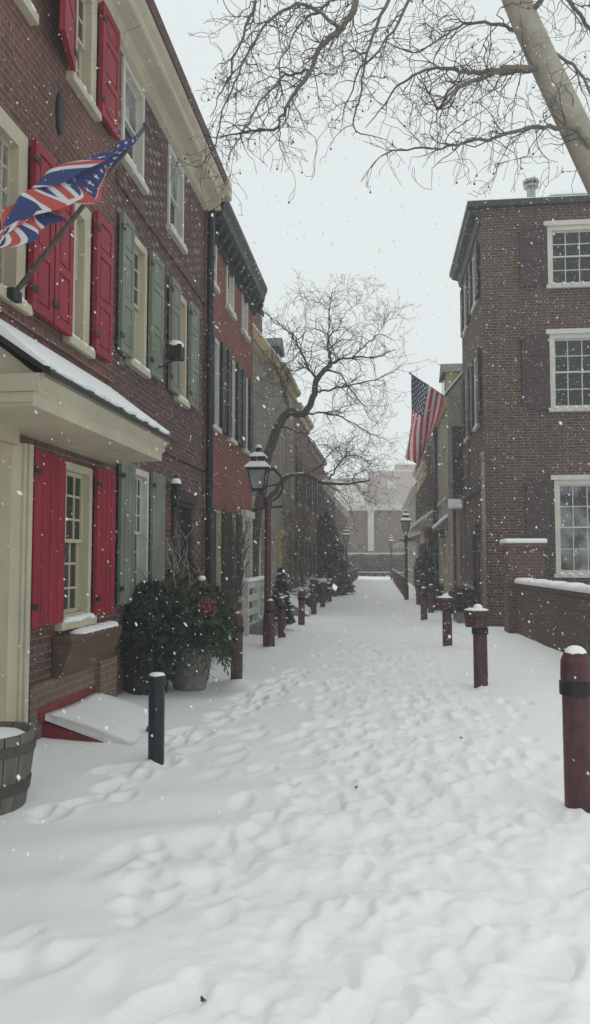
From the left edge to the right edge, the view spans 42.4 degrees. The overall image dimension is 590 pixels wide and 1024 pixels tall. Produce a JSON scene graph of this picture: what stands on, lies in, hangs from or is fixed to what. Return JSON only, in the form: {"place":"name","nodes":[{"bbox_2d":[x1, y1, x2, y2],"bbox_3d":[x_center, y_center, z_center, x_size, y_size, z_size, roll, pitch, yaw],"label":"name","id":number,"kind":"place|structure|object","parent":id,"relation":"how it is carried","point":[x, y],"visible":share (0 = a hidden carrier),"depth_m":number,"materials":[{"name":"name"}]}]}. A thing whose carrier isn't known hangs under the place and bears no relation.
{"place":"outdoors","nodes":[
{"label":"outdoors","id":0,"kind":"place"},
{"bbox_2d":[0,575,589,1023],"bbox_3d":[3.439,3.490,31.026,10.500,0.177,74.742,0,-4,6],"label":"street","id":1,"kind":"structure","parent":0,"point":[74,958],"depth_m":4.14,"materials":[{"name":"white snow"}]},
{"bbox_2d":[0,721,36,815],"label":"barrel planter","id":2,"kind":"object","parent":1,"relation":"on","point":[15,759],"visible":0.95,"depth_m":4.66,"materials":[{"name":"brown wood"}]},
{"bbox_2d":[0,0,175,744],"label":"brick house","id":3,"kind":"structure","parent":1,"relation":"on","point":[37,375],"depth_m":6.66,"materials":[{"name":"brick"}]},
{"bbox_2d":[0,106,32,315],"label":"window","id":4,"kind":"structure","parent":3,"relation":"in","point":[13,156],"depth_m":6.10,"materials":[{"name":"beige paint"}]},
{"bbox_2d":[14,0,38,25],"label":"window","id":5,"kind":"structure","parent":3,"relation":"in","point":[27,8],"depth_m":6.27,"materials":[{"name":"beige paint"}]},
{"bbox_2d":[0,121,149,303],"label":"flag","id":6,"kind":"object","parent":3,"relation":"attached to","point":[55,194],"visible":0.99,"depth_m":5.64,"materials":[{"name":"fabric"}]},
{"bbox_2d":[54,461,96,630],"bbox_3d":[-2.125,0.319,7.246,0.223,1.545,0.822,0,-4,6],"label":"window","id":7,"kind":"structure","parent":3,"relation":"in","point":[78,543],"depth_m":7.47,"materials":[{"name":"beige paint"}]},
{"bbox_2d":[63,204,94,358],"bbox_3d":[-2.128,-2.289,7.362,0.224,1.485,0.612,0,-4,6],"label":"window","id":8,"kind":"structure","parent":3,"relation":"in","point":[79,341],"depth_m":7.47,"materials":[{"name":"beige paint"}]},
{"bbox_2d":[66,0,101,121],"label":"window","id":9,"kind":"structure","parent":3,"relation":"in","point":[83,81],"depth_m":7.68,"materials":[{"name":"beige paint"}]},
{"bbox_2d":[52,621,121,678],"bbox_3d":[-1.981,1.310,7.339,0.206,0.425,1.302,0,-4,6],"label":"window box","id":10,"kind":"object","parent":3,"relation":"attached to","point":[98,644],"visible":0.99,"depth_m":7.07,"materials":[{"name":"brown wood"}]},
{"bbox_2d":[38,685,166,744],"bbox_3d":[-1.672,1.901,7.018,0.895,0.410,1.400,0,-4,6],"label":"cellar door","id":11,"kind":"structure","parent":3,"relation":"in","point":[94,713],"depth_m":6.70,"materials":[{"name":"red paint"}]},
{"bbox_2d":[121,657,167,694],"bbox_3d":[-1.721,1.883,8.688,0.605,0.470,0.599,0,-4,6],"label":"plant pot","id":12,"kind":"object","parent":1,"relation":"on","point":[141,687],"visible":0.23,"depth_m":8.46,"materials":[{"name":"black paint"}]},
{"bbox_2d":[119,579,187,693],"bbox_3d":[-1.655,1.478,8.884,0.956,1.405,1.410,0,-4,6],"label":"conifer shrub","id":13,"kind":"object","parent":12,"relation":"in","point":[155,630],"visible":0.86,"depth_m":8.46,"materials":[{"name":"green plant"}]},
{"bbox_2d":[147,672,165,764],"bbox_3d":[-1.065,1.624,5.841,0.146,0.767,0.146,0,-4,6],"label":"bollard","id":14,"kind":"object","parent":1,"relation":"on","point":[156,683],"visible":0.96,"depth_m":5.79,"materials":[{"name":"black metal"}]},
{"bbox_2d":[109,0,231,695],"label":"brick house","id":15,"kind":"structure","parent":1,"relation":"on","point":[141,286],"depth_m":9.87,"materials":[{"name":"brick"}]},
{"bbox_2d":[121,56,148,194],"bbox_3d":[-1.950,-4.557,9.004,0.225,1.235,0.872,0,-4,6],"label":"window","id":16,"kind":"structure","parent":15,"relation":"in","point":[133,117],"depth_m":9.14,"materials":[{"name":"white paint"}]},
{"bbox_2d":[125,235,150,378],"bbox_3d":[-1.922,-2.471,9.114,0.222,1.605,0.732,0,-4,6],"label":"window","id":17,"kind":"structure","parent":15,"relation":"in","point":[141,254],"depth_m":9.32,"materials":[{"name":"beige paint"}]},
{"bbox_2d":[128,468,148,605],"bbox_3d":[-1.901,0.295,9.123,0.220,1.605,0.712,0,-4,6],"label":"window","id":18,"kind":"structure","parent":15,"relation":"in","point":[142,489],"depth_m":9.34,"materials":[{"name":"white paint"}]},
{"bbox_2d":[158,340,184,368],"bbox_3d":[-1.615,-2.023,9.858,0.236,0.473,0.489,-2,-4,26],"label":"floodlight","id":19,"kind":"object","parent":15,"relation":"attached to","point":[175,351],"visible":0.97,"depth_m":9.88,"materials":[{"name":"metal"}]},
{"bbox_2d":[166,476,181,506],"bbox_3d":[-1.640,-0.280,10.250,0.228,0.420,0.142,0,-4,6],"label":"wall lantern","id":20,"kind":"object","parent":15,"relation":"attached to","point":[175,485],"depth_m":10.20,"materials":[{"name":"metal"}]},
{"bbox_2d":[166,143,187,254],"bbox_3d":[-1.734,-4.444,10.833,0.218,1.235,0.882,0,-4,6],"label":"window","id":21,"kind":"structure","parent":15,"relation":"in","point":[176,182],"depth_m":11.02,"materials":[{"name":"white paint"}]},
{"bbox_2d":[177,508,181,553],"bbox_3d":[-1.762,1.068,10.986,0.055,2.280,0.750,0,-4,7],"label":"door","id":22,"kind":"structure","parent":15,"relation":"in","point":[179,513],"depth_m":11.25,"materials":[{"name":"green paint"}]},
{"bbox_2d":[174,295,189,408],"bbox_3d":[-1.691,-2.352,11.042,0.219,1.605,0.642,0,-4,6],"label":"window","id":23,"kind":"structure","parent":15,"relation":"in","point":[181,400],"depth_m":11.22,"materials":[{"name":"beige paint"}]},
{"bbox_2d":[172,647,212,691],"bbox_3d":[-1.250,1.865,9.041,0.583,0.550,0.577,0,-4,6],"label":"plant pot","id":24,"kind":"object","parent":1,"relation":"on","point":[197,681],"visible":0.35,"depth_m":8.84,"materials":[{"name":"grey stone"}]},
{"bbox_2d":[135,519,244,681],"bbox_3d":[-1.249,1.009,9.016,1.336,1.892,1.246,1,-4,-20],"label":"winter arrangement","id":25,"kind":"object","parent":24,"relation":"in","point":[182,589],"visible":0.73,"depth_m":8.84,"materials":[{"name":"green plant"}]},
{"bbox_2d":[166,549,228,656],"bbox_3d":[-1.421,1.459,11.093,0.837,1.864,2.243,0,-4,6],"label":"evergreen shrub","id":26,"kind":"object","parent":1,"relation":"on","point":[217,595],"visible":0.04,"depth_m":10.65,"materials":[{"name":"green plant"}]},
{"bbox_2d":[216,498,257,632],"bbox_3d":[-1.137,1.051,14.230,0.728,2.726,1.874,0,-4,6],"label":"bare bush","id":27,"kind":"object","parent":1,"relation":"on","point":[237,583],"visible":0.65,"depth_m":14.10,"materials":[{"name":"brown plant"}]},
{"bbox_2d":[231,612,243,679],"bbox_3d":[-0.735,1.747,9.601,0.174,0.968,0.174,2,-4,-17],"label":"bollard","id":28,"kind":"object","parent":1,"relation":"on","point":[239,631],"visible":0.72,"depth_m":9.54,"materials":[{"name":"paint"}]},
{"bbox_2d":[203,201,277,635],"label":"brick house","id":29,"kind":"structure","parent":1,"relation":"on","point":[232,279],"depth_m":14.45,"materials":[{"name":"brick"}]},
{"bbox_2d":[206,245,219,293],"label":"window","id":30,"kind":"structure","parent":29,"relation":"in","point":[216,288],"depth_m":13.32,"materials":[{"name":"white paint"}]},
{"bbox_2d":[213,337,221,433],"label":"window","id":31,"kind":"structure","parent":29,"relation":"in","point":[218,430],"depth_m":13.43,"materials":[{"name":"white paint"}]},
{"bbox_2d":[216,510,223,594],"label":"window","id":32,"kind":"structure","parent":29,"relation":"in","point":[218,521],"depth_m":13.51,"materials":[{"name":"beige paint"}]},
{"bbox_2d":[225,265,236,320],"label":"window","id":33,"kind":"structure","parent":29,"relation":"in","point":[229,305],"depth_m":14.80,"materials":[{"name":"white paint"}]},
{"bbox_2d":[227,359,237,445],"bbox_3d":[-1.261,-2.135,14.655,0.212,1.635,0.652,0,-4,6],"label":"window","id":34,"kind":"structure","parent":29,"relation":"in","point":[232,440],"depth_m":14.85,"materials":[{"name":"white paint"}]},
{"bbox_2d":[230,515,238,593],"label":"window","id":35,"kind":"structure","parent":29,"relation":"in","point":[233,516],"depth_m":14.86,"materials":[{"name":"beige paint"}]},
{"bbox_2d":[241,294,250,342],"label":"window","id":36,"kind":"structure","parent":29,"relation":"in","point":[244,331],"depth_m":16.34,"materials":[{"name":"white paint"}]},
{"bbox_2d":[242,378,249,454],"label":"window","id":37,"kind":"structure","parent":29,"relation":"in","point":[245,450],"depth_m":16.24,"materials":[{"name":"white paint"}]},
{"bbox_2d":[237,576,263,635],"bbox_3d":[-0.897,2.031,16.355,0.331,1.260,2.670,0,-4,7],"label":"white fence","id":38,"kind":"object","parent":1,"relation":"on","point":[255,609],"visible":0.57,"depth_m":15.71,"materials":[{"name":"paint"}]},
{"bbox_2d":[244,444,283,646],"bbox_3d":[-0.542,0.634,13.625,0.688,3.720,0.453,0,-4,6],"label":"street lamp","id":39,"kind":"object","parent":1,"relation":"on","point":[260,469],"visible":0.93,"depth_m":13.59,"materials":[{"name":"paint"}]},
{"bbox_2d":[265,599,274,646],"bbox_3d":[-0.424,1.981,13.145,0.174,0.958,0.174,0,-3,-2],"label":"bollard","id":40,"kind":"object","parent":1,"relation":"on","point":[270,627],"visible":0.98,"depth_m":13.09,"materials":[{"name":"paint"}]},
{"bbox_2d":[277,596,285,637],"bbox_3d":[-0.253,2.085,14.616,0.174,0.920,0.174,-1,-4,12],"label":"bollard","id":41,"kind":"object","parent":1,"relation":"on","point":[281,607],"visible":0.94,"depth_m":14.56,"materials":[{"name":"paint"}]},
{"bbox_2d":[252,309,310,616],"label":"stucco house","id":42,"kind":"structure","parent":1,"relation":"on","point":[284,552],"depth_m":20.96,"materials":[{"name":"stone"}]},
{"bbox_2d":[252,495,260,614],"bbox_3d":[-1.349,1.210,20.595,0.840,3.420,0.067,0,-4,6],"label":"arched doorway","id":43,"kind":"structure","parent":42,"relation":"in","point":[253,498],"depth_m":20.53,"materials":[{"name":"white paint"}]},
{"bbox_2d":[279,432,285,493],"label":"window","id":44,"kind":"structure","parent":42,"relation":"in","point":[281,436],"depth_m":21.97,"materials":[{"name":"beige paint"}]},
{"bbox_2d":[286,534,290,583],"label":"window","id":45,"kind":"structure","parent":42,"relation":"in","point":[288,581],"depth_m":23.10,"materials":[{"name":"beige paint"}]},
{"bbox_2d":[289,443,293,499],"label":"window","id":46,"kind":"structure","parent":42,"relation":"in","point":[290,448],"depth_m":23.93,"materials":[{"name":"beige paint"}]},
{"bbox_2d":[286,591,310,616],"bbox_3d":[0.000,2.531,21.052,0.870,0.840,1.149,0,-4,6],"label":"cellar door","id":47,"kind":"structure","parent":42,"relation":"in","point":[307,609],"depth_m":20.50,"materials":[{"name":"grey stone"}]},
{"bbox_2d":[271,567,296,626],"bbox_3d":[-0.309,1.931,16.650,0.699,1.494,0.714,0,-4,6],"label":"potted conifer","id":48,"kind":"object","parent":1,"relation":"on","point":[279,586],"visible":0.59,"depth_m":16.57,"materials":[{"name":"green plant"}]},
{"bbox_2d":[298,589,305,624],"bbox_3d":[0.154,2.308,17.944,0.186,0.962,0.186,1,-4,-4],"label":"bollard","id":49,"kind":"object","parent":1,"relation":"on","point":[301,604],"visible":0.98,"depth_m":17.88,"materials":[{"name":"paint"}]},
{"bbox_2d":[290,587,316,607],"bbox_3d":[0.171,2.689,23.205,1.088,0.810,1.003,3,-5,-44],"label":"round shrub","id":50,"kind":"object","parent":1,"relation":"on","point":[307,596],"visible":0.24,"depth_m":22.96,"materials":[{"name":"green plant"}]},
{"bbox_2d":[294,399,316,588],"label":"brick house","id":51,"kind":"structure","parent":1,"relation":"on","point":[300,441],"depth_m":26.19,"materials":[{"name":"brick"}]},
{"bbox_2d":[310,584,316,613],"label":"bollard","id":52,"kind":"object","parent":1,"relation":"on","point":[313,592],"visible":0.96,"depth_m":21.15,"materials":[{"name":"paint"}]},
{"bbox_2d":[304,578,330,601],"bbox_3d":[0.758,2.897,27.484,1.145,1.031,1.048,0,-4,6],"label":"round shrub","id":53,"kind":"object","parent":1,"relation":"on","point":[316,582],"visible":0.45,"depth_m":27.23,"materials":[{"name":"green plant"}]},
{"bbox_2d":[308,438,326,580],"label":"brick house","id":54,"kind":"structure","parent":1,"relation":"on","point":[313,559],"depth_m":31.17,"materials":[{"name":"brick"}]},
{"bbox_2d":[310,480,313,514],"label":"window","id":55,"kind":"structure","parent":54,"relation":"in","point":[312,480],"depth_m":30.56,"materials":[{"name":"white paint"}]},
{"bbox_2d":[315,487,318,517],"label":"window","id":56,"kind":"structure","parent":54,"relation":"in","point":[316,516],"depth_m":32.76,"materials":[{"name":"white paint"}]},
{"bbox_2d":[320,581,325,606],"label":"bollard","id":57,"kind":"object","parent":1,"relation":"on","point":[322,594],"visible":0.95,"depth_m":24.43,"materials":[{"name":"paint"}]},
{"bbox_2d":[327,579,331,601],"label":"bollard","id":58,"kind":"object","parent":1,"relation":"on","point":[330,599],"visible":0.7,"depth_m":27.71,"materials":[{"name":"paint"}]},
{"bbox_2d":[322,469,337,524],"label":"brick house","id":59,"kind":"structure","parent":1,"relation":"on","point":[330,490],"depth_m":39.38,"materials":[{"name":"beige paint"}]},
{"bbox_2d":[333,576,336,596],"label":"bollard","id":60,"kind":"object","parent":1,"relation":"on","point":[335,583],"visible":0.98,"depth_m":30.97,"materials":[{"name":"paint"}]},
{"bbox_2d":[316,512,356,594],"bbox_3d":[1.361,1.832,33.033,2.653,3.710,2.643,0,-4,6],"label":"evergreen tree","id":61,"kind":"object","parent":1,"relation":"on","point":[339,567],"visible":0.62,"depth_m":32.50,"materials":[{"name":"green plant"}]},
{"bbox_2d":[334,496,356,559],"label":"brick house","id":62,"kind":"structure","parent":1,"relation":"on","point":[341,516],"depth_m":49.71,"materials":[{"name":"brick"}]},
{"bbox_2d":[342,527,350,573],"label":"street lamp","id":63,"kind":"object","parent":1,"relation":"on","point":[345,534],"visible":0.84,"depth_m":41.82,"materials":[{"name":"metal"}]},
{"bbox_2d":[252,268,443,576],"bbox_3d":[1.029,-1.638,18.070,4.725,8.788,3.602,0,-4,6],"label":"bare tree","id":64,"kind":"object","parent":1,"relation":"on","point":[285,415],"visible":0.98,"depth_m":18.12,"materials":[{"name":"brown plant"}]},
{"bbox_2d":[331,478,367,504],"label":"pale building","id":65,"kind":"structure","parent":1,"relation":"on","point":[354,494],"depth_m":120.15,"materials":[{"name":"white paint"}]},
{"bbox_2d":[343,505,403,573],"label":"brick building","id":66,"kind":"structure","parent":1,"relation":"on","point":[379,536],"depth_m":74.54,"materials":[{"name":"white paint"}]},
{"bbox_2d":[162,0,589,223],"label":"sycamore tree","id":67,"kind":"object","parent":1,"relation":"on","point":[524,17],"visible":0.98,"depth_m":9.50,"materials":[{"name":"brown plant"}]},
{"bbox_2d":[358,572,404,576],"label":"rail","id":68,"kind":"object","parent":1,"relation":"on","point":[379,572],"visible":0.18,"depth_m":66.89,"materials":[{"name":"metal"}]},
{"bbox_2d":[388,535,394,579],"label":"street lamp","id":69,"kind":"object","parent":1,"relation":"on","point":[391,541],"visible":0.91,"depth_m":55.40,"materials":[{"name":"metal"}]},
{"bbox_2d":[367,464,416,504],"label":"brick tower block","id":70,"kind":"structure","parent":1,"relation":"on","point":[397,495],"depth_m":127.51,"materials":[{"name":"white paint"}]},
{"bbox_2d":[387,481,394,488],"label":"window","id":71,"kind":"structure","parent":70,"relation":"in","point":[391,483],"depth_m":127.47,"materials":[{"name":"white"}]},
{"bbox_2d":[401,575,403,593],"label":"bollard","id":72,"kind":"object","parent":1,"relation":"on","point":[402,576],"visible":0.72,"depth_m":33.78,"materials":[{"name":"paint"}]},
{"bbox_2d":[402,576,404,596],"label":"bollard","id":73,"kind":"object","parent":1,"relation":"on","point":[403,581],"visible":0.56,"depth_m":31.50,"materials":[{"name":"paint"}]},
{"bbox_2d":[393,482,416,585],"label":"brick house","id":74,"kind":"structure","parent":1,"relation":"on","point":[409,503],"depth_m":44.97,"materials":[{"name":"beige paint"}]},
{"bbox_2d":[399,509,412,599],"bbox_3d":[4.250,1.673,29.063,0.530,3.550,0.453,0,-4,6],"label":"street lamp","id":75,"kind":"object","parent":1,"relation":"on","point":[405,524],"visible":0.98,"depth_m":29.00,"materials":[{"name":"black paint"}]},
{"bbox_2d":[402,460,426,556],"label":"brick house","id":76,"kind":"structure","parent":1,"relation":"on","point":[421,544],"depth_m":35.59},
{"bbox_2d":[416,580,420,604],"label":"bollard","id":77,"kind":"object","parent":1,"relation":"on","point":[418,588],"visible":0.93,"depth_m":25.52,"materials":[{"name":"paint"}]},
{"bbox_2d":[412,551,433,594],"bbox_3d":[4.757,2.331,27.548,1.050,1.938,4.322,0,-4,6],"label":"evergreen shrub","id":78,"kind":"object","parent":1,"relation":"on","point":[424,565],"visible":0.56,"depth_m":26.27,"materials":[{"name":"green plant"}]},
{"bbox_2d":[420,587,427,619],"bbox_3d":[3.250,2.364,19.154,0.197,0.966,0.197,-3,-5,40],"label":"bollard","id":79,"kind":"object","parent":1,"relation":"on","point":[423,595],"visible":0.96,"depth_m":19.09,"materials":[{"name":"paint"}]},
{"bbox_2d":[411,435,438,581],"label":"brick house","id":80,"kind":"structure","parent":1,"relation":"on","point":[427,525],"depth_m":27.12,"materials":[{"name":"brick"}]},
{"bbox_2d":[427,584,433,612],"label":"bollard","id":81,"kind":"object","parent":1,"relation":"on","point":[430,591],"visible":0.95,"depth_m":21.92,"materials":[{"name":"paint"}]},
{"bbox_2d":[427,582,443,610],"bbox_3d":[4.265,2.642,23.133,0.679,1.092,1.599,0,-4,6],"label":"evergreen shrub","id":82,"kind":"object","parent":1,"relation":"on","point":[438,587],"visible":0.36,"depth_m":22.71,"materials":[{"name":"green plant"}]},
{"bbox_2d":[441,607,452,645],"bbox_3d":[2.672,1.985,13.337,0.197,0.960,0.197,-3,-5,37],"label":"bollard","id":83,"kind":"object","parent":1,"relation":"on","point":[447,620],"visible":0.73,"depth_m":13.27,"materials":[{"name":"paint"}]},
{"bbox_2d":[436,593,452,608],"bbox_3d":[2.627,1.563,13.364,0.300,0.265,0.297,0,-4,6],"label":"cap","id":84,"kind":"object","parent":83,"relation":"attached to","point":[443,601],"visible":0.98,"depth_m":13.25,"materials":[{"name":"paint"}]},
{"bbox_2d":[432,363,464,594],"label":"stucco house","id":85,"kind":"structure","parent":1,"relation":"on","point":[444,520],"depth_m":21.64,"materials":[{"name":"stone"}]},
{"bbox_2d":[437,452,441,506],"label":"window","id":86,"kind":"structure","parent":85,"relation":"in","point":[439,504],"depth_m":24.21,"materials":[{"name":"beige paint"}]},
{"bbox_2d":[440,538,442,582],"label":"window","id":87,"kind":"structure","parent":85,"relation":"in","point":[441,580],"depth_m":23.73,"materials":[{"name":"beige paint"}]},
{"bbox_2d":[442,444,446,502],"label":"window","id":88,"kind":"structure","parent":85,"relation":"in","point":[444,500],"depth_m":22.67,"materials":[{"name":"beige paint"}]},
{"bbox_2d":[453,511,456,587],"bbox_3d":[4.492,1.466,21.332,0.090,3.000,0.018,0,-4,6],"label":"door","id":89,"kind":"structure","parent":85,"relation":"in","point":[454,515],"depth_m":21.35,"materials":[{"name":"red paint"}]},
{"bbox_2d":[453,611,464,622],"bbox_3d":[4.162,2.593,18.737,0.400,0.330,1.400,0,-4,6],"label":"planter trough","id":90,"kind":"object","parent":1,"relation":"on","point":[457,618],"visible":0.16,"depth_m":18.08,"materials":[{"name":"grey stone"}]},
{"bbox_2d":[447,582,477,613],"bbox_3d":[4.139,2.166,18.743,0.819,0.884,1.553,0,-4,6],"label":"evergreen shrub","id":91,"kind":"object","parent":90,"relation":"in","point":[465,600],"visible":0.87,"depth_m":18.30,"materials":[{"name":"green plant"}]},
{"bbox_2d":[472,627,487,687],"bbox_3d":[2.236,1.721,9.165,0.197,1.000,0.197,1,-4,-17],"label":"bollard","id":92,"kind":"object","parent":1,"relation":"on","point":[480,660],"visible":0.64,"depth_m":9.09,"materials":[{"name":"paint"}]},
{"bbox_2d":[464,604,488,627],"bbox_3d":[2.193,1.251,9.198,0.300,0.275,0.297,0,-4,6],"label":"cap","id":93,"kind":"object","parent":92,"relation":"attached to","point":[478,617],"visible":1,"depth_m":9.08,"materials":[{"name":"paint"}]},
{"bbox_2d":[449,177,589,626],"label":"brick house","id":94,"kind":"structure","parent":1,"relation":"on","point":[529,442],"depth_m":17.17,"materials":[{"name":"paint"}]},
{"bbox_2d":[405,372,469,468],"bbox_3d":[3.651,-2.362,19.249,1.716,2.523,0.550,0,-4,6],"label":"flag","id":95,"kind":"object","parent":94,"relation":"attached to","point":[427,419],"visible":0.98,"depth_m":19.39,"materials":[{"name":"fabric"}]},
{"bbox_2d":[462,284,468,336],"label":"window","id":96,"kind":"structure","parent":94,"relation":"in","point":[466,327],"depth_m":20.69,"materials":[{"name":"white paint"}]},
{"bbox_2d":[464,401,469,443],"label":"window","id":97,"kind":"structure","parent":94,"relation":"in","point":[468,437],"depth_m":20.31,"materials":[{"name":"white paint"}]},
{"bbox_2d":[471,256,477,314],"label":"window","id":98,"kind":"structure","parent":94,"relation":"in","point":[475,302],"depth_m":18.81,"materials":[{"name":"white paint"}]},
{"bbox_2d":[472,357,479,431],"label":"window","id":99,"kind":"structure","parent":94,"relation":"in","point":[477,425],"depth_m":18.66,"materials":[{"name":"white paint"}]},
{"bbox_2d":[546,224,589,288],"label":"window","id":100,"kind":"structure","parent":94,"relation":"in","point":[564,272],"depth_m":17.27,"materials":[{"name":"white paint"}]},
{"bbox_2d":[548,333,589,411],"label":"window","id":101,"kind":"structure","parent":94,"relation":"in","point":[571,378],"depth_m":17.12,"materials":[{"name":"white paint"}]},
{"bbox_2d":[554,480,589,577],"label":"window","id":102,"kind":"structure","parent":94,"relation":"in","point":[577,510],"depth_m":16.90,"materials":[{"name":"white paint"}]},
{"bbox_2d":[500,538,546,632],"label":"brick pier","id":103,"kind":"structure","parent":1,"relation":"on","point":[530,563],"depth_m":15.35,"materials":[{"name":"brown brick"}]},
{"bbox_2d":[514,578,589,657],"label":"garden wall","id":104,"kind":"structure","parent":1,"relation":"on","point":[551,615],"depth_m":12.62,"materials":[{"name":"brown brick"}]},
{"bbox_2d":[559,645,589,812],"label":"bollard","id":105,"kind":"object","parent":1,"relation":"on","point":[575,662],"visible":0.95,"depth_m":4.67,"materials":[{"name":"paint"}]},
{"bbox_2d":[0,0,589,1023],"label":"falling snow","id":106,"kind":"structure","parent":0,"point":[334,586],"depth_m":7.55,"materials":[{"name":"white snow"}]},
{"bbox_2d":[154,0,589,479],"label":"sky","id":107,"kind":"structure","parent":0,"point":[340,192],"materials":[{"name":"white"}]},
{"bbox_2d":[347,554,404,576],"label":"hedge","id":108,"kind":"object","parent":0,"point":[385,560],"visible":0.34,"depth_m":68.02,"materials":[{"name":"green plant"}]}
]}

